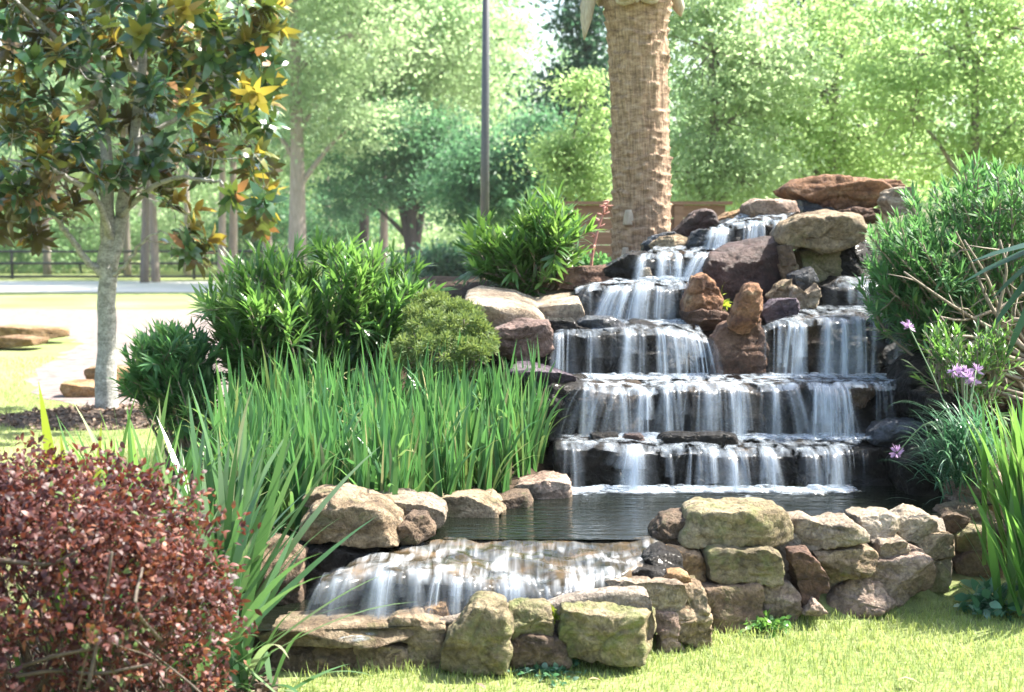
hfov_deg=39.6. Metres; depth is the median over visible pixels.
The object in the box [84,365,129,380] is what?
flat rock
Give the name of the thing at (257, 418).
iris plant
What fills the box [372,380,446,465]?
iris plant
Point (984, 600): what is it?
leafy plant
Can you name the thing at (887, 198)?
rock
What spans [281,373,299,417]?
iris plant
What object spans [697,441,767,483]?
ledge rock
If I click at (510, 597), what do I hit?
ledge rock
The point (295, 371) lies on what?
iris plant
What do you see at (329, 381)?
iris plant
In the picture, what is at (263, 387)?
iris plant
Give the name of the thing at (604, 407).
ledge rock
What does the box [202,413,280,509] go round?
iris plant
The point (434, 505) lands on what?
flat rock
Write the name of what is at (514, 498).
rock
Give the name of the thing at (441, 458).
iris plant
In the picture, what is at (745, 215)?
waterfall
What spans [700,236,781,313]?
boulder
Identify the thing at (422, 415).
iris plant
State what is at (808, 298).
rock
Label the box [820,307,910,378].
ledge rock
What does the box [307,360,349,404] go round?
iris plant
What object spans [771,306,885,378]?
waterfall
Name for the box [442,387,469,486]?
iris plant
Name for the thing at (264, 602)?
strap leaf plant
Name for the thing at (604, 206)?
flower stalk
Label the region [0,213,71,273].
shrub
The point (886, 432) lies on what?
rock
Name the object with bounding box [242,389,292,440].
iris plant
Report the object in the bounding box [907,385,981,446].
boulder
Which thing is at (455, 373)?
iris plant
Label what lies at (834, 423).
ledge rock
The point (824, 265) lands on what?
boulder
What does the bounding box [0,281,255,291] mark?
road
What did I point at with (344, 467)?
iris plant
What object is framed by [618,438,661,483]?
ledge rock
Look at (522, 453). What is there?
iris plant
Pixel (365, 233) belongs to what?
tall tree
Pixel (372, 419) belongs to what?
iris plant
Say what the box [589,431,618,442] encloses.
rock
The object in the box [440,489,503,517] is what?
rock
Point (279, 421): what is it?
iris plant
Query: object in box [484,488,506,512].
rock
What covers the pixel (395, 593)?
waterfall
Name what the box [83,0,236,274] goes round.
tall tree
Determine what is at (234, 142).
tall tree
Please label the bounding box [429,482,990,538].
pond water
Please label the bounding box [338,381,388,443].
iris plant
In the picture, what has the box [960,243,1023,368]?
yucca plant
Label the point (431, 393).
iris plant
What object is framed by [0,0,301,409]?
magnolia tree
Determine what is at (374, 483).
iris plant
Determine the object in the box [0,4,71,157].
tall tree
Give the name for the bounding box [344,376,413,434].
iris plant
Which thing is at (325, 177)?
tall tree
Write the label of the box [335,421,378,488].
iris plant
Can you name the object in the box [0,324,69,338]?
flat rock
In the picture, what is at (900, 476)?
boulder
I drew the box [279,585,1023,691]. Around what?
grass
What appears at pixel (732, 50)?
shade tree
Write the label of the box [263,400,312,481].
iris plant
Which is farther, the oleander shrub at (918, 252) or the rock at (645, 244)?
the rock at (645, 244)
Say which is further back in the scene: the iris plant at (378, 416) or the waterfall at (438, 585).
the iris plant at (378, 416)
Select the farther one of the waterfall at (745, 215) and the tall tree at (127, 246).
the tall tree at (127, 246)
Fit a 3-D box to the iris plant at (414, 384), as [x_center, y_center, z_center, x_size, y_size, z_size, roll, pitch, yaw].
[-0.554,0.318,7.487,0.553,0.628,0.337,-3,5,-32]
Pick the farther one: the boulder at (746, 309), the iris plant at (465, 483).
the boulder at (746, 309)
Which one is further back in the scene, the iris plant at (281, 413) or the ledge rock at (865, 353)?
the ledge rock at (865, 353)
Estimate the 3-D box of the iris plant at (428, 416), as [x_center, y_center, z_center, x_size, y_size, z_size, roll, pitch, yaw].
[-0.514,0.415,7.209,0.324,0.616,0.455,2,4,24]
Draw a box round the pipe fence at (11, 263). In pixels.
[0,250,422,278]
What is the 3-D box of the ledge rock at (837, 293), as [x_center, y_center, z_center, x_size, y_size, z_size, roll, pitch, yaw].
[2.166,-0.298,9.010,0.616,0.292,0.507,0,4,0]
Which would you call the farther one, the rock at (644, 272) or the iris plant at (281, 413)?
the rock at (644, 272)
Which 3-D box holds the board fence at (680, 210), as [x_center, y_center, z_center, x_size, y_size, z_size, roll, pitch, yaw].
[1.582,-0.620,16.999,2.063,2.205,0.150,0,4,0]
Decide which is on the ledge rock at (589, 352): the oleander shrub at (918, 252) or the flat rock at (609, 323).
the flat rock at (609, 323)
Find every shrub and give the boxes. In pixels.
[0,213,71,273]
[1,182,170,273]
[106,313,228,465]
[122,196,253,272]
[178,182,330,265]
[185,225,455,403]
[274,188,398,268]
[379,287,501,384]
[381,226,478,278]
[421,212,503,249]
[452,175,607,296]
[568,249,611,266]
[848,147,1023,407]
[888,231,1023,383]
[902,309,1023,435]
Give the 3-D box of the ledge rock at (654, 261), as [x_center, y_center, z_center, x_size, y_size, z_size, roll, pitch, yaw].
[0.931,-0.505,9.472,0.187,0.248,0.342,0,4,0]
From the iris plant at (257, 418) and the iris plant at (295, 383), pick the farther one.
the iris plant at (295, 383)
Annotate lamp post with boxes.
[480,0,489,229]
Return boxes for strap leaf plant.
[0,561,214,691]
[20,444,409,691]
[27,378,277,612]
[105,383,378,641]
[170,609,371,691]
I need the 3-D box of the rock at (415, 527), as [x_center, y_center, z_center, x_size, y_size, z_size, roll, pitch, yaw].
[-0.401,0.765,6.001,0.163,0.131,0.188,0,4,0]
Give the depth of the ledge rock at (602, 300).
8.94 m
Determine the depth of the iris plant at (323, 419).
6.72 m
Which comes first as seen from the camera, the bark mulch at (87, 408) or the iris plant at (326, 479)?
the iris plant at (326, 479)
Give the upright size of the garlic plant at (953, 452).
0.920 m
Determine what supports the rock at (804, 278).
on the rock at (808, 298)
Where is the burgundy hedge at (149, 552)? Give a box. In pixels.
[0,430,261,691]
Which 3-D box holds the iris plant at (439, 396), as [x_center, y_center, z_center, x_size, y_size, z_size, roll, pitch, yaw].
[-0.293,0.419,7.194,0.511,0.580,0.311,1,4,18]
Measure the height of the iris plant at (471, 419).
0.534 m
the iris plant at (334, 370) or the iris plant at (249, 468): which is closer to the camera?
the iris plant at (249, 468)
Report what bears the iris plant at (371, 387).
on the ground at (152, 301)
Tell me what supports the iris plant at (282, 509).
on the ground at (152, 301)
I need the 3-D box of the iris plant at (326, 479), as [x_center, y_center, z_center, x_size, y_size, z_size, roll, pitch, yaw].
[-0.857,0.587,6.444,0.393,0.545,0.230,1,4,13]
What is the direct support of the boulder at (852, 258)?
on the ground at (152, 301)
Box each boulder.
[298,540,377,599]
[299,482,403,548]
[301,484,336,507]
[482,343,557,374]
[488,317,554,361]
[514,470,571,498]
[534,289,584,322]
[641,541,683,569]
[672,208,718,237]
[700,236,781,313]
[708,318,769,381]
[726,282,762,334]
[769,209,867,253]
[773,174,891,210]
[794,249,842,282]
[840,239,877,279]
[878,179,905,186]
[884,436,969,495]
[885,348,956,417]
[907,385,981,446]
[943,463,1003,518]
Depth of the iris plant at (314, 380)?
7.79 m
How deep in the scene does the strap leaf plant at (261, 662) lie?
5.06 m
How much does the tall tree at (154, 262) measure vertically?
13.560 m
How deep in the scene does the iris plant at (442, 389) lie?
7.52 m
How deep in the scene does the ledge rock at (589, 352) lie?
8.31 m
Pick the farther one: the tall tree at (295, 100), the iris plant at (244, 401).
the tall tree at (295, 100)
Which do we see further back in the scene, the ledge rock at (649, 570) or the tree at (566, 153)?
the tree at (566, 153)
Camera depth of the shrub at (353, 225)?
69.39 m
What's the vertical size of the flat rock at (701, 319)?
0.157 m
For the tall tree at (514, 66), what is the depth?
64.70 m
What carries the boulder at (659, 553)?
on the stone wall at (620, 621)
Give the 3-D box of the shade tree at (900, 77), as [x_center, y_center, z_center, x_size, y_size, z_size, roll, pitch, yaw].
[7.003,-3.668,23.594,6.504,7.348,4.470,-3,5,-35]
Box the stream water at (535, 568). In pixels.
[320,536,661,596]
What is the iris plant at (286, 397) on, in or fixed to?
on the ground at (152, 301)
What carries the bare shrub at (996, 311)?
on the ground at (152, 301)
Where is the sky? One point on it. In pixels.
(546, 33)
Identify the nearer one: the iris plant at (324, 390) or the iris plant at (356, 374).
the iris plant at (324, 390)
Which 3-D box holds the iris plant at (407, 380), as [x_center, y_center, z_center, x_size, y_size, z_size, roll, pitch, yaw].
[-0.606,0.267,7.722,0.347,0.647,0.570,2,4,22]
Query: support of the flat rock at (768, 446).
on the ledge rock at (809, 466)
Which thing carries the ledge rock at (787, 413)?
on the ground at (152, 301)
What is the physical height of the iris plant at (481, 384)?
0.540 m
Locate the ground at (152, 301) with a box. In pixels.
[0,253,1023,691]
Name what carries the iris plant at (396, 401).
on the ground at (152, 301)
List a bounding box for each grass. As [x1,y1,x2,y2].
[0,355,220,576]
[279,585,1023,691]
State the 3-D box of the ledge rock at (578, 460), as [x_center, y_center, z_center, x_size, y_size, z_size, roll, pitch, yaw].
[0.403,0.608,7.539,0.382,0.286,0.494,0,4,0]
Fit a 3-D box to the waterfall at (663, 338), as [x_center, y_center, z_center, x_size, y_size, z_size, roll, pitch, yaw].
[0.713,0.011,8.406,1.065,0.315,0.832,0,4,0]
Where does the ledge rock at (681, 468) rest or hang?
on the ground at (152, 301)
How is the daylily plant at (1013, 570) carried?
on the ground at (152, 301)
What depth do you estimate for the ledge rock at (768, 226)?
9.53 m
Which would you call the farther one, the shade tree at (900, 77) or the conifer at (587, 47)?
the conifer at (587, 47)
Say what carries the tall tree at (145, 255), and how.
on the ground at (152, 301)
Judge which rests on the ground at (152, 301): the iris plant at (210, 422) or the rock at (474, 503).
the iris plant at (210, 422)
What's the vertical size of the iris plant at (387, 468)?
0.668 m
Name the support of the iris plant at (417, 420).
on the ground at (152, 301)
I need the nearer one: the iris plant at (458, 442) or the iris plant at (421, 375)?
the iris plant at (458, 442)
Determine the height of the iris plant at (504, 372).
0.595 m
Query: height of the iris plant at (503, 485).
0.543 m
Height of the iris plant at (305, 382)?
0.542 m
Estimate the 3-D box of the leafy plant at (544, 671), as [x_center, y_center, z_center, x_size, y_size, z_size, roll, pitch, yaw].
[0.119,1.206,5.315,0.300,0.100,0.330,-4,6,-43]
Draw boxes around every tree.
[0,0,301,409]
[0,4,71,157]
[4,0,109,274]
[33,0,245,281]
[36,0,213,274]
[53,0,230,282]
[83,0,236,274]
[116,0,386,269]
[119,1,302,280]
[154,5,323,280]
[174,0,468,272]
[231,0,524,260]
[279,0,514,171]
[284,0,551,270]
[285,23,408,273]
[287,79,502,264]
[387,94,611,246]
[423,0,569,139]
[491,64,612,218]
[564,0,884,221]
[580,0,684,260]
[611,0,1023,262]
[670,0,1018,221]
[753,0,1023,261]
[891,6,1023,192]
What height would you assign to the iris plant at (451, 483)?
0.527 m
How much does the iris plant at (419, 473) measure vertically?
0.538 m
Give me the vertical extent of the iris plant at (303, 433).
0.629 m
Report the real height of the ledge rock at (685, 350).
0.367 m
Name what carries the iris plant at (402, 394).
on the ground at (152, 301)
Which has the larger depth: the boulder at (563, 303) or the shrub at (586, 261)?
the shrub at (586, 261)
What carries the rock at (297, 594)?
on the ground at (152, 301)
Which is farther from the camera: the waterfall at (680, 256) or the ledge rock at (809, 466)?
the waterfall at (680, 256)
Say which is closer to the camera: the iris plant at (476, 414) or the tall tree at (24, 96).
the iris plant at (476, 414)
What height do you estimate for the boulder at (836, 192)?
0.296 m
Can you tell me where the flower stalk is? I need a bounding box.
[589,200,612,265]
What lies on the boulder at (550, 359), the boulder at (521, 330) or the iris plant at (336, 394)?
the boulder at (521, 330)
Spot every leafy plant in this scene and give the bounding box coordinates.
[508,658,585,685]
[738,608,791,637]
[953,576,1023,622]
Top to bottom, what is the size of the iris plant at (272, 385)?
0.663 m
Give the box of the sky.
[0,0,1023,252]
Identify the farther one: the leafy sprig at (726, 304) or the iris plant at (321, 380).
the leafy sprig at (726, 304)
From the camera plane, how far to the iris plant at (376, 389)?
7.43 m
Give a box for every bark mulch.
[0,401,154,429]
[3,638,275,691]
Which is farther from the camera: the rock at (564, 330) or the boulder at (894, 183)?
the boulder at (894, 183)
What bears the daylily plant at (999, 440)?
on the ground at (152, 301)
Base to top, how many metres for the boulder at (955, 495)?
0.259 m
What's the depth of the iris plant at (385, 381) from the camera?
7.50 m
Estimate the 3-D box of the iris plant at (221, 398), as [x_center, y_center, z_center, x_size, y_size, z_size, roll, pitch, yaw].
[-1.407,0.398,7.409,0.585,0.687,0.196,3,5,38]
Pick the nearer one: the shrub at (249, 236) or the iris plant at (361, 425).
the iris plant at (361, 425)
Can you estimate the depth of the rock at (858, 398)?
7.59 m
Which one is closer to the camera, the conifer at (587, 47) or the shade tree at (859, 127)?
the shade tree at (859, 127)
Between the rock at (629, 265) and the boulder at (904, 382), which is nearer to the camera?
the boulder at (904, 382)
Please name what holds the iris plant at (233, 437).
on the ground at (152, 301)
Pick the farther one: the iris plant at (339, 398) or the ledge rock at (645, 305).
the ledge rock at (645, 305)
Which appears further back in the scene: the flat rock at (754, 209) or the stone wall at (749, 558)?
the flat rock at (754, 209)
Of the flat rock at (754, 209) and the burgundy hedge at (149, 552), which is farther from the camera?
the flat rock at (754, 209)
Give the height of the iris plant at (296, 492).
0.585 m
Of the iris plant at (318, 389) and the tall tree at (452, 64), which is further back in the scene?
the tall tree at (452, 64)
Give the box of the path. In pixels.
[0,309,240,412]
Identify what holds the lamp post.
on the ground at (152, 301)
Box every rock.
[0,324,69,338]
[0,335,48,347]
[60,379,94,397]
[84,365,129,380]
[241,532,308,607]
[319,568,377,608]
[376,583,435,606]
[379,488,447,528]
[397,509,436,544]
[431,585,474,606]
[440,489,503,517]
[464,285,544,327]
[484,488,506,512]
[500,488,533,508]
[504,595,548,600]
[509,360,575,386]
[536,373,590,443]
[545,316,577,368]
[549,560,666,598]
[552,430,624,487]
[553,264,613,289]
[560,323,616,380]
[573,281,626,322]
[576,315,625,332]
[576,377,643,437]
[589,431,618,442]
[604,250,647,286]
[612,318,671,384]
[617,281,664,322]
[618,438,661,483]
[619,432,646,446]
[636,267,651,282]
[640,231,676,251]
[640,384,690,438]
[645,252,663,282]
[648,234,687,252]
[654,281,685,323]
[654,430,739,450]
[658,322,710,384]
[659,254,687,282]
[659,446,704,485]
[679,272,723,311]
[679,308,728,330]
[680,254,705,283]
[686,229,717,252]
[686,379,766,442]
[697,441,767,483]
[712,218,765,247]
[718,209,741,220]
[739,198,799,222]
[749,378,815,441]
[757,438,810,454]
[760,220,780,235]
[760,298,799,323]
[761,312,834,379]
[764,442,829,483]
[765,279,791,299]
[777,245,796,265]
[777,264,798,278]
[786,266,818,290]
[788,283,821,311]
[792,374,897,443]
[794,200,835,212]
[807,275,884,314]
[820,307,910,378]
[821,436,893,485]
[824,381,875,411]
[837,206,882,223]
[865,417,927,447]
[877,186,914,216]
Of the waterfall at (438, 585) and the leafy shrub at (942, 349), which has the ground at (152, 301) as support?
the leafy shrub at (942, 349)
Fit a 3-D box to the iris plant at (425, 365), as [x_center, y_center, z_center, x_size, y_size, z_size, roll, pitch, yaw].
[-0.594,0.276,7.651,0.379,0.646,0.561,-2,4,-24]
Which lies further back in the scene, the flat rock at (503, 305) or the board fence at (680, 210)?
the board fence at (680, 210)
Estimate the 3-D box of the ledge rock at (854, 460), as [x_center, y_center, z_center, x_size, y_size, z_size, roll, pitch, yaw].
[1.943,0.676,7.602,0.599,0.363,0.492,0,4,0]
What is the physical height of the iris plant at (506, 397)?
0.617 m
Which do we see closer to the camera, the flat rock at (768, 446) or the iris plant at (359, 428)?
the iris plant at (359, 428)
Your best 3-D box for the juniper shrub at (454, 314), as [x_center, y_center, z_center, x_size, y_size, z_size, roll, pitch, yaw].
[-0.400,0.098,8.111,0.696,0.860,1.139,0,4,0]
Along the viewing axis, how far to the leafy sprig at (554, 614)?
5.38 m
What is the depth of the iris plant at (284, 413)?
7.15 m
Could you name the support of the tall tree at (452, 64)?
on the ground at (152, 301)
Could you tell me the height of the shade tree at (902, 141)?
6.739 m
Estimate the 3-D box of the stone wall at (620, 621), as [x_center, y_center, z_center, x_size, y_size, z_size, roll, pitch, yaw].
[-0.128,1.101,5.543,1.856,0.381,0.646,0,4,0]
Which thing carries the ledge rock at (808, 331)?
on the ground at (152, 301)
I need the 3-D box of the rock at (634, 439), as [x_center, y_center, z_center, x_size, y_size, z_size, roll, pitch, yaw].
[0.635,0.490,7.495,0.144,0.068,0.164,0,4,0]
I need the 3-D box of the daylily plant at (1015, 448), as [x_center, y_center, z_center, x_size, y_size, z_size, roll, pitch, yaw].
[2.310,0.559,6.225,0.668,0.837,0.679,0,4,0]
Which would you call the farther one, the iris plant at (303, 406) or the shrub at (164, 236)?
the shrub at (164, 236)
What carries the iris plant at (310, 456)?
on the ground at (152, 301)
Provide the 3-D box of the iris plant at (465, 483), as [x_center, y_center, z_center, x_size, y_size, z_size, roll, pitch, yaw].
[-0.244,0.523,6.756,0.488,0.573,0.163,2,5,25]
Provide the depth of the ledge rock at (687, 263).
9.22 m
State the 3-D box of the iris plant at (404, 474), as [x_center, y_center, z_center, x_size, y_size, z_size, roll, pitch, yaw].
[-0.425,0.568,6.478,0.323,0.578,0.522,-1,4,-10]
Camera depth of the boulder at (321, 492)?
6.16 m
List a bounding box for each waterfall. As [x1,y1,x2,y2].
[351,571,576,636]
[558,330,709,378]
[564,434,863,494]
[576,277,684,322]
[585,373,895,438]
[640,246,719,280]
[711,213,791,246]
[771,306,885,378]
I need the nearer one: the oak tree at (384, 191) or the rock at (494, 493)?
the rock at (494, 493)
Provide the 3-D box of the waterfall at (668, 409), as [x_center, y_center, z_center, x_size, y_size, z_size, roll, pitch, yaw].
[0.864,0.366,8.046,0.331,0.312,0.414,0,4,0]
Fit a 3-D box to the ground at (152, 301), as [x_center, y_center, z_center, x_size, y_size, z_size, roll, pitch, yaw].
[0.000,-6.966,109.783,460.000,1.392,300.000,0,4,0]
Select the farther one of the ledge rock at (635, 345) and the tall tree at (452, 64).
the tall tree at (452, 64)
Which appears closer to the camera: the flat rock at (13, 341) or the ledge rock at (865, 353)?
the ledge rock at (865, 353)
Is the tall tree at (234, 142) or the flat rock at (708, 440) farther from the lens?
the tall tree at (234, 142)
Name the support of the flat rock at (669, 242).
on the rock at (645, 244)
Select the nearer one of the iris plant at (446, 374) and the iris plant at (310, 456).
the iris plant at (310, 456)
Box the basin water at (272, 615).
[257,600,508,630]
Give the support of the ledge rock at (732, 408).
on the ground at (152, 301)
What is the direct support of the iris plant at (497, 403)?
on the ground at (152, 301)
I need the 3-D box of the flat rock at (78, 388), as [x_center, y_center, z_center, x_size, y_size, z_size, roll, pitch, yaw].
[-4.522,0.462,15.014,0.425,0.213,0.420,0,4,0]
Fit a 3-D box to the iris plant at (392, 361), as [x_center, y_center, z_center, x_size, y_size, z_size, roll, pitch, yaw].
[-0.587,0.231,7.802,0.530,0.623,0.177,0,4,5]
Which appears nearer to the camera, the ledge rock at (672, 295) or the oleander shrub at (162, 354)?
the oleander shrub at (162, 354)
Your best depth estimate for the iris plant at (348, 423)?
6.90 m
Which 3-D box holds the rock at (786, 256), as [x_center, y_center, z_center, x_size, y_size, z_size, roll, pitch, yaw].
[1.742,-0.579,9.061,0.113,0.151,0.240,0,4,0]
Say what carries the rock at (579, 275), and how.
on the ledge rock at (602, 300)
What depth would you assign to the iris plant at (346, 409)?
7.18 m
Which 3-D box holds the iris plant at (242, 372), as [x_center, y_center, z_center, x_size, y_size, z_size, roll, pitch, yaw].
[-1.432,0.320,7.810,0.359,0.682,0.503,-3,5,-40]
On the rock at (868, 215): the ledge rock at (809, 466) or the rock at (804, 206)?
the rock at (804, 206)
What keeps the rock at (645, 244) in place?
on the ledge rock at (654, 261)
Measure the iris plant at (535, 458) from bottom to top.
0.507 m
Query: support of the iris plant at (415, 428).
on the ground at (152, 301)
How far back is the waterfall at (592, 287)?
8.79 m
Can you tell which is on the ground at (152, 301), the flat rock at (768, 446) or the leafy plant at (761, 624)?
the leafy plant at (761, 624)
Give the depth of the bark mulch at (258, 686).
5.12 m
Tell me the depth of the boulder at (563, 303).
8.66 m
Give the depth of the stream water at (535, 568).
5.69 m
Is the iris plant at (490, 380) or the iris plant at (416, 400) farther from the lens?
the iris plant at (490, 380)
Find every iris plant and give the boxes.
[38,381,190,613]
[178,371,245,444]
[184,368,260,437]
[185,393,240,494]
[192,393,248,511]
[197,362,257,427]
[197,412,233,454]
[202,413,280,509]
[208,395,239,437]
[211,396,272,473]
[212,345,255,415]
[212,396,241,440]
[222,422,272,510]
[225,390,283,502]
[231,376,265,419]
[231,382,268,421]
[239,403,271,433]
[241,360,314,426]
[242,387,311,449]
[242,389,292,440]
[243,338,308,395]
[248,390,282,505]
[248,421,296,530]
[254,366,276,414]
[260,396,336,485]
[262,386,296,434]
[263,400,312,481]
[264,423,306,535]
[265,414,335,537]
[268,351,325,400]
[268,353,292,407]
[268,398,369,484]
[272,406,345,494]
[273,377,315,419]
[273,386,323,426]
[275,363,356,423]
[275,403,295,445]
[279,376,318,456]
[281,333,354,399]
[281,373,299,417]
[284,398,315,448]
[289,365,365,430]
[294,364,318,406]
[299,417,339,486]
[302,354,334,432]
[306,383,342,455]
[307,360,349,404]
[308,341,359,395]
[308,356,349,404]
[309,352,363,404]
[310,355,362,437]
[311,352,351,414]
[311,354,387,424]
[315,375,350,436]
[317,390,372,431]
[319,407,375,469]
[321,384,389,491]
[324,431,382,483]
[328,394,413,494]
[334,393,410,450]
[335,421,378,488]
[336,417,369,481]
[337,393,442,490]
[338,356,364,416]
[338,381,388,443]
[344,328,399,395]
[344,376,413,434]
[348,388,425,440]
[350,402,415,459]
[355,401,372,448]
[356,358,402,424]
[357,340,413,414]
[358,337,432,395]
[358,361,389,409]
[360,357,426,410]
[363,371,389,413]
[369,368,402,429]
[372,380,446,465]
[387,340,444,407]
[388,372,424,434]
[390,353,437,412]
[390,369,449,440]
[391,410,440,491]
[393,396,443,447]
[394,386,447,425]
[401,410,448,486]
[401,418,449,492]
[402,329,491,394]
[402,396,422,458]
[403,333,453,390]
[403,363,457,415]
[403,398,475,491]
[406,361,479,401]
[408,367,457,408]
[411,371,465,492]
[412,377,475,439]
[419,334,452,391]
[424,379,488,435]
[425,417,482,496]
[430,397,503,490]
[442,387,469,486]
[445,384,494,487]
[445,385,480,444]
[447,355,478,428]
[451,369,489,435]
[467,399,541,489]
[468,354,508,408]
[472,355,492,428]
[472,359,538,442]
[473,357,526,425]
[475,340,527,391]
[477,379,507,479]
[485,369,539,443]
[488,393,535,493]
[493,369,543,477]
[495,392,548,484]
[505,357,523,450]
[508,370,567,463]
[511,382,566,471]
[513,342,561,432]
[520,337,564,446]
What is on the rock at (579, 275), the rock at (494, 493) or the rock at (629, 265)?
the rock at (629, 265)
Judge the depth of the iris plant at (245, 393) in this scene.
7.67 m
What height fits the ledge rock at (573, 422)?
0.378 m
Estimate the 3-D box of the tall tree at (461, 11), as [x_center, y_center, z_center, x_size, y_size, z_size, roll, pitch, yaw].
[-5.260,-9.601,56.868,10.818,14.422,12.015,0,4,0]
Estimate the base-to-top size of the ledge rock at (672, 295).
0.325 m
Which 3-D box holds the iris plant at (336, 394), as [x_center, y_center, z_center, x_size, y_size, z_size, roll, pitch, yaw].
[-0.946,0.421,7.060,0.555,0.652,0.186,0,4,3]
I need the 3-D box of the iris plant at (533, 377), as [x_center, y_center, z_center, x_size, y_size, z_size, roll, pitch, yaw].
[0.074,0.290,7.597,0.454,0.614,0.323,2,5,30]
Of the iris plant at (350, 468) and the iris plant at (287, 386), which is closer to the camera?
the iris plant at (350, 468)
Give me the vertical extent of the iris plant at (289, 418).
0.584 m
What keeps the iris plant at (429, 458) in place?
on the ground at (152, 301)
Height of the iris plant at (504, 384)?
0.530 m
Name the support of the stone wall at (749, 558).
on the ground at (152, 301)
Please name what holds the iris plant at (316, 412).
on the ground at (152, 301)
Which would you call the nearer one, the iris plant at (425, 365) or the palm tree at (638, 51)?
the iris plant at (425, 365)
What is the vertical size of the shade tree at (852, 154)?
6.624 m
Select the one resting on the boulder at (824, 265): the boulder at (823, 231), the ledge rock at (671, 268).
the boulder at (823, 231)
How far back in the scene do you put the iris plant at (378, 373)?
7.74 m
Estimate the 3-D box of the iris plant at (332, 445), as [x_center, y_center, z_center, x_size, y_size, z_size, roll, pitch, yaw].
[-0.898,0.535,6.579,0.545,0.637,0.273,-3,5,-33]
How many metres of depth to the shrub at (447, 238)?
71.26 m
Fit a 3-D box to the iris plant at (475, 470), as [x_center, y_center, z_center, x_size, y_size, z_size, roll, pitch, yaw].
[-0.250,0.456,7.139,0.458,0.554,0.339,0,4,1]
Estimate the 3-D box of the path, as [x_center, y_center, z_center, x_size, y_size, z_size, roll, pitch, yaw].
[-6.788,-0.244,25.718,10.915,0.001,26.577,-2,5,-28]
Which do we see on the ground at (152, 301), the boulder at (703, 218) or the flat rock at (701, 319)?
the boulder at (703, 218)
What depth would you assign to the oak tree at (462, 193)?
41.02 m
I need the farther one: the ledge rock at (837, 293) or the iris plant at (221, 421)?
the ledge rock at (837, 293)
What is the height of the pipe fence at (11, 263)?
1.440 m
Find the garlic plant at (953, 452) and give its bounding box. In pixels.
[889,320,1009,504]
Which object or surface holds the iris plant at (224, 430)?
on the ground at (152, 301)
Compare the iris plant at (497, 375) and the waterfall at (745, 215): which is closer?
the iris plant at (497, 375)
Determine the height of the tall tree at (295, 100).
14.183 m
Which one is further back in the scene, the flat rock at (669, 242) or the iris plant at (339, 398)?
the flat rock at (669, 242)
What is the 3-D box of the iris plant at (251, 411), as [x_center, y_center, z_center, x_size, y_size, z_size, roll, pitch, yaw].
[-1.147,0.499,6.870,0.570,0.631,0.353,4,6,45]
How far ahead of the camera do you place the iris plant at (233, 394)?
7.57 m
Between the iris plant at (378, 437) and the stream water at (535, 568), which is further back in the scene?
the iris plant at (378, 437)
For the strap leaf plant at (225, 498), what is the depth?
5.48 m
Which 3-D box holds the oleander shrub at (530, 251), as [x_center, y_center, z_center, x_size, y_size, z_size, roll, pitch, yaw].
[0.107,-0.677,9.376,1.043,0.941,0.825,0,4,0]
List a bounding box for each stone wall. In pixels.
[241,567,712,676]
[647,497,1006,632]
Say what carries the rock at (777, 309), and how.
on the ledge rock at (808, 331)
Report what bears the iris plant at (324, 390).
on the ground at (152, 301)
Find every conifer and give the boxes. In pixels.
[493,0,672,244]
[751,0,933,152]
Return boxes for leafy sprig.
[551,604,560,623]
[721,285,730,310]
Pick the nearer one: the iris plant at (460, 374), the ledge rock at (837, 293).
the iris plant at (460, 374)
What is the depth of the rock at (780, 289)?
8.66 m
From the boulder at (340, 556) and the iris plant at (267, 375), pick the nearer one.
the boulder at (340, 556)
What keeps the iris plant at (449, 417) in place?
on the ground at (152, 301)
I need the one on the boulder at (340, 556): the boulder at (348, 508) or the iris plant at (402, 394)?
the boulder at (348, 508)
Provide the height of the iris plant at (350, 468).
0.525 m
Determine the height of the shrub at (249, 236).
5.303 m
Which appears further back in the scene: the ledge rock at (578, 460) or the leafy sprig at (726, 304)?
the leafy sprig at (726, 304)
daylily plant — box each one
[945,400,1020,498]
[956,454,1023,615]
[957,391,1023,565]
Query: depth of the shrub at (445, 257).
43.21 m
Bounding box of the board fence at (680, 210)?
[560,201,732,266]
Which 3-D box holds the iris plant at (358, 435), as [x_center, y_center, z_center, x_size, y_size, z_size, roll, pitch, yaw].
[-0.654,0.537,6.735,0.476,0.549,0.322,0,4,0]
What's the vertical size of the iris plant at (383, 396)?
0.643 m
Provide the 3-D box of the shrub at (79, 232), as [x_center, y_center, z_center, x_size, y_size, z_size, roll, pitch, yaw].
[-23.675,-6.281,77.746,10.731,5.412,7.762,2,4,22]
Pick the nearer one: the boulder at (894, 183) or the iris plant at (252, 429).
the iris plant at (252, 429)

